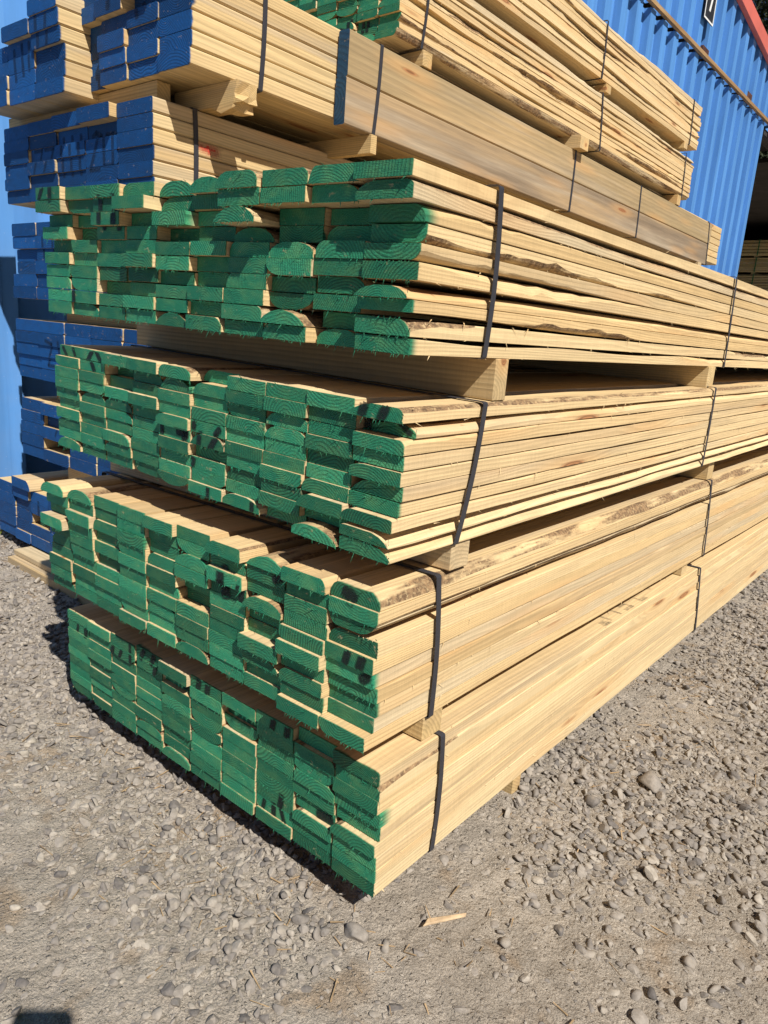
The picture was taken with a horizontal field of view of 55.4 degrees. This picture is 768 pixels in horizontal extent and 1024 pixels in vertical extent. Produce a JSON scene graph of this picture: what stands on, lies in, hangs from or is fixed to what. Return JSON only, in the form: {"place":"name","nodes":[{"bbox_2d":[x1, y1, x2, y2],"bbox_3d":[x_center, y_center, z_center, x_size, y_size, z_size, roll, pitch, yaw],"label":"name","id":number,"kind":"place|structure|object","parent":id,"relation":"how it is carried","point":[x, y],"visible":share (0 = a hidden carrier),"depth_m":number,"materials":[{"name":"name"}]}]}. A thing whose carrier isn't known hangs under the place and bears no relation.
{"place":"outdoors","nodes":[
{"label":"outdoors","id":0,"kind":"place"},
{"bbox_2d":[0,529,767,1023],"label":"ground","id":1,"kind":"structure","parent":0,"point":[484,997],"depth_m":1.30,"materials":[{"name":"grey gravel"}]},
{"bbox_2d":[0,476,54,552],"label":"timber pack","id":2,"kind":"object","parent":1,"relation":"on","point":[20,511],"visible":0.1,"depth_m":3.00,"materials":[{"name":"blue wood"}]},
{"bbox_2d":[11,470,68,491],"bbox_3d":[-0.319,-0.372,4.307,0.150,0.040,3.600,15,18,37],"label":"loose board","id":3,"kind":"object","parent":2,"relation":"on","point":[32,482],"visible":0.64,"depth_m":2.97,"materials":[{"name":"brown wood"}]},
{"bbox_2d":[68,468,91,478],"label":"bearer","id":4,"kind":"object","parent":2,"relation":"on","point":[73,474],"visible":0.06,"depth_m":2.92,"materials":[{"name":"brown wood"}]},
{"bbox_2d":[21,396,118,475],"bbox_3d":[0.367,-0.584,4.401,0.930,0.225,4.626,15,18,37],"label":"timber pack","id":5,"kind":"object","parent":4,"relation":"on","point":[41,436],"visible":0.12,"depth_m":2.82,"materials":[{"name":"blue wood"}]},
{"bbox_2d":[8,555,92,604],"bbox_3d":[-0.995,0.314,2.566,1.240,0.030,0.085,15,18,37],"label":"bearer","id":6,"kind":"object","parent":1,"relation":"on","point":[36,572],"visible":0.26,"depth_m":2.75,"materials":[{"name":"brown wood"}]},
{"bbox_2d":[14,546,54,574],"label":"bearer","id":7,"kind":"object","parent":6,"relation":"on","point":[37,557],"visible":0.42,"depth_m":2.87,"materials":[{"name":"brown wood"}]},
{"bbox_2d":[79,803,89,808],"bbox_3d":[-0.622,0.614,1.517,0.019,0.014,0.025,15,18,37],"label":"stone","id":8,"kind":"object","parent":1,"relation":"on","point":[85,805],"visible":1,"depth_m":1.51,"materials":[{"name":"white stone"}]},
{"bbox_2d":[291,914,309,924],"bbox_3d":[-0.145,0.713,1.279,0.027,0.023,0.026,15,18,37],"label":"stone","id":9,"kind":"object","parent":1,"relation":"on","point":[298,919],"visible":0.95,"depth_m":1.27,"materials":[{"name":"grey stone"}]},
{"bbox_2d":[344,922,368,943],"bbox_3d":[-0.048,0.723,1.254,0.046,0.023,0.028,15,18,37],"label":"stone","id":10,"kind":"object","parent":1,"relation":"on","point":[355,931],"visible":1,"depth_m":1.25,"materials":[{"name":"grey stone"}]},
{"bbox_2d":[0,0,767,476],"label":"warehouse","id":11,"kind":"structure","parent":1,"relation":"on","point":[718,72],"depth_m":9.08,"materials":[{"name":"blue metal"}]},
{"bbox_2d":[703,0,716,26],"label":"sign","id":12,"kind":"object","parent":11,"relation":"attached to","point":[709,11],"visible":1,"depth_m":8.58,"materials":[{"name":"metal"}]},
{"bbox_2d":[423,913,465,925],"bbox_3d":[0.107,0.717,1.289,0.088,0.004,0.014,0,16,-19],"label":"wood chip","id":13,"kind":"object","parent":1,"relation":"on","point":[434,920],"visible":1,"depth_m":1.29,"materials":[{"name":"beige wood"}]},
{"bbox_2d":[502,774,520,793],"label":"bearer","id":14,"kind":"object","parent":1,"relation":"on","point":[511,787],"visible":0.06,"depth_m":1.66,"materials":[{"name":"brown wood"}]},
{"bbox_2d":[525,892,536,898],"bbox_3d":[0.275,0.721,1.371,0.022,0.015,0.014,15,18,37],"label":"stone","id":15,"kind":"object","parent":1,"relation":"on","point":[531,895],"visible":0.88,"depth_m":1.37,"materials":[{"name":"beige stone"}]},
{"bbox_2d":[584,795,599,807],"bbox_3d":[0.468,0.646,1.638,0.034,0.029,0.040,15,18,37],"label":"stone","id":16,"kind":"object","parent":1,"relation":"on","point":[592,801],"visible":1,"depth_m":1.62,"materials":[{"name":"grey stone"}]},
{"bbox_2d":[638,770,661,793],"bbox_3d":[0.632,0.640,1.735,0.056,0.043,0.069,15,18,37],"label":"stone","id":17,"kind":"object","parent":1,"relation":"on","point":[650,780],"visible":1,"depth_m":1.72,"materials":[{"name":"beige stone"}]},
{"bbox_2d":[737,0,767,158],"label":"tree","id":18,"kind":"object","parent":1,"relation":"on","point":[761,8],"visible":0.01,"depth_m":29.29,"materials":[{"name":"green plant"}]},
{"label":"bearer","id":19,"kind":"object","parent":1,"relation":"on","visible":0},
{"bbox_2d":[67,517,767,898],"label":"timber pack","id":20,"kind":"object","parent":19,"relation":"on","point":[377,819],"visible":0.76,"depth_m":1.50,"materials":[{"name":"brown wood"}]},
{"bbox_2d":[402,707,441,740],"bbox_3d":[-0.318,0.267,1.617,1.052,0.052,0.057,15,18,37],"label":"bearer","id":21,"kind":"object","parent":20,"relation":"on","point":[423,728],"visible":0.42,"depth_m":1.29,"materials":[{"name":"brown wood"}]},
{"bbox_2d":[40,445,767,752],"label":"timber pack","id":22,"kind":"object","parent":21,"relation":"on","point":[359,653],"visible":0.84,"depth_m":1.41,"materials":[{"name":"brown wood"}]},
{"bbox_2d":[110,462,469,570],"bbox_3d":[-0.275,-0.041,1.562,1.056,0.080,0.055,15,18,37],"label":"bearer","id":23,"kind":"object","parent":22,"relation":"on","point":[450,557],"visible":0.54,"depth_m":1.25,"materials":[{"name":"brown wood"}]},
{"bbox_2d":[55,344,767,564],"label":"timber pack","id":24,"kind":"object","parent":23,"relation":"on","point":[386,474],"visible":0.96,"depth_m":1.34,"materials":[{"name":"brown wood"}]},
{"bbox_2d":[137,322,508,400],"bbox_3d":[-0.208,-0.340,1.545,1.056,0.086,0.040,15,18,37],"label":"bearer","id":25,"kind":"object","parent":24,"relation":"on","point":[485,379],"visible":0.76,"depth_m":1.41,"materials":[{"name":"brown wood"}]},
{"bbox_2d":[508,359,715,387],"bbox_3d":[0.547,-0.509,2.442,1.054,0.077,0.060,15,18,37],"label":"bearer","id":26,"kind":"object","parent":24,"relation":"on","point":[699,376],"visible":0.48,"depth_m":2.22,"materials":[{"name":"brown wood"}]},
{"bbox_2d":[35,158,767,369],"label":"timber pack","id":27,"kind":"object","parent":26,"relation":"on","point":[408,256],"visible":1,"depth_m":1.24,"materials":[{"name":"brown wood"}]},
{"bbox_2d":[674,462,714,479],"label":"bearer","id":28,"kind":"object","parent":22,"relation":"on","point":[704,472],"visible":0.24,"depth_m":2.32,"materials":[{"name":"brown wood"}]},
{"bbox_2d":[672,564,686,574],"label":"bearer","id":29,"kind":"object","parent":20,"relation":"on","point":[681,571],"visible":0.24,"depth_m":2.32,"materials":[{"name":"brown wood"}]},
{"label":"bearer","id":30,"kind":"object","parent":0,"visible":0},
{"bbox_2d":[15,318,151,382],"bbox_3d":[0.392,-0.881,4.334,0.955,0.221,4.629,15,18,37],"label":"timber pack","id":31,"kind":"object","parent":30,"relation":"on","point":[39,342],"visible":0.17,"depth_m":2.70,"materials":[{"name":"blue wood"}]},
{"bbox_2d":[67,313,136,328],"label":"bearer","id":32,"kind":"object","parent":31,"relation":"on","point":[83,319],"visible":0.24,"depth_m":2.61,"materials":[{"name":"brown wood"}]},
{"bbox_2d":[12,222,103,300],"bbox_3d":[0.415,-1.190,4.251,0.925,0.267,4.630,15,18,37],"label":"timber pack","id":33,"kind":"object","parent":32,"relation":"on","point":[30,278],"visible":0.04,"depth_m":2.70,"materials":[{"name":"blue wood"}]},
{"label":"bearer","id":34,"kind":"object","parent":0,"visible":0},
{"bbox_2d":[4,96,352,208],"bbox_3d":[0.452,-1.519,4.208,0.959,0.262,4.747,16,18,37],"label":"timber pack","id":35,"kind":"object","parent":34,"relation":"on","point":[150,138],"visible":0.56,"depth_m":2.33,"materials":[{"name":"blue wood"}]},
{"bbox_2d":[9,80,169,127],"bbox_3d":[-1.035,-1.361,2.495,0.970,0.062,0.047,15,18,37],"label":"bearer","id":36,"kind":"object","parent":35,"relation":"on","point":[158,89],"visible":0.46,"depth_m":2.28,"materials":[{"name":"brown wood"}]},
{"bbox_2d":[0,0,99,119],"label":"timber pack","id":37,"kind":"object","parent":36,"relation":"on","point":[45,62],"visible":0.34,"depth_m":2.34,"materials":[{"name":"blue wood"}]},
{"bbox_2d":[81,0,721,264],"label":"timber pack","id":38,"kind":"object","parent":36,"relation":"on","point":[282,55],"visible":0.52,"depth_m":2.22,"materials":[{"name":"brown wood"}]},
{"bbox_2d":[399,50,431,70],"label":"bearer","id":39,"kind":"object","parent":38,"relation":"on","point":[422,59],"visible":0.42,"depth_m":2.66,"materials":[{"name":"brown wood"}]},
{"bbox_2d":[283,0,693,199],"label":"timber pack","id":40,"kind":"object","parent":39,"relation":"on","point":[474,48],"visible":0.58,"depth_m":3.11,"materials":[{"name":"brown wood"}]},
{"bbox_2d":[590,83,610,95],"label":"bearer","id":41,"kind":"object","parent":40,"relation":"on","point":[605,89],"visible":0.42,"depth_m":3.75,"materials":[{"name":"brown wood"}]},
{"bbox_2d":[668,141,687,150],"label":"bearer","id":42,"kind":"object","parent":40,"relation":"on","point":[678,146],"visible":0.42,"depth_m":4.68,"materials":[{"name":"brown wood"}]},
{"bbox_2d":[474,0,702,151],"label":"timber pack","id":43,"kind":"object","parent":42,"relation":"on","point":[583,41],"visible":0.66,"depth_m":3.68,"materials":[{"name":"brown wood"}]},
{"bbox_2d":[334,28,711,264],"bbox_3d":[1.120,-1.703,3.907,0.054,0.288,3.958,15,17,37],"label":"beam pack","id":44,"kind":"object","parent":38,"relation":"attached to","point":[384,95],"visible":0.94,"depth_m":3.06,"materials":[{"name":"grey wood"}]},
{"bbox_2d":[554,135,588,152],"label":"bearer","id":45,"kind":"object","parent":38,"relation":"on","point":[579,143],"visible":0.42,"depth_m":3.59,"materials":[{"name":"brown wood"}]},
{"bbox_2d":[660,195,680,205],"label":"bearer","id":46,"kind":"object","parent":38,"relation":"on","point":[675,199],"visible":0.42,"depth_m":4.76,"materials":[{"name":"brown wood"}]},
{"bbox_2d":[175,79,256,116],"bbox_3d":[-0.520,-1.250,2.246,0.309,0.083,0.075,15,18,37],"label":"bearer","id":47,"kind":"object","parent":35,"relation":"on","point":[236,97],"visible":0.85,"depth_m":2.18,"materials":[{"name":"brown wood"}]},
{"bbox_2d":[300,134,376,158],"bbox_3d":[-0.189,-1.320,2.664,0.400,0.062,0.030,15,18,37],"label":"bearer","id":48,"kind":"object","parent":35,"relation":"on","point":[354,146],"visible":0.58,"depth_m":2.60,"materials":[{"name":"brown wood"}]},
{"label":"bearer","id":49,"kind":"object","parent":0,"visible":0},
{"bbox_2d":[740,239,767,257],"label":"timber pack","id":50,"kind":"object","parent":49,"relation":"on","point":[753,248],"visible":0.14,"depth_m":20.19,"materials":[{"name":"brown wood"}]},
{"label":"bearer","id":51,"kind":"object","parent":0,"visible":0},
{"bbox_2d":[737,257,767,274],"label":"timber pack","id":52,"kind":"object","parent":51,"relation":"on","point":[747,266],"visible":0.1,"depth_m":20.29,"materials":[{"name":"brown wood"}]},
{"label":"bearer","id":53,"kind":"object","parent":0,"visible":0},
{"bbox_2d":[737,274,767,290],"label":"timber pack","id":54,"kind":"object","parent":53,"relation":"on","point":[760,281],"visible":0.05,"depth_m":20.28,"materials":[{"name":"brown wood"}]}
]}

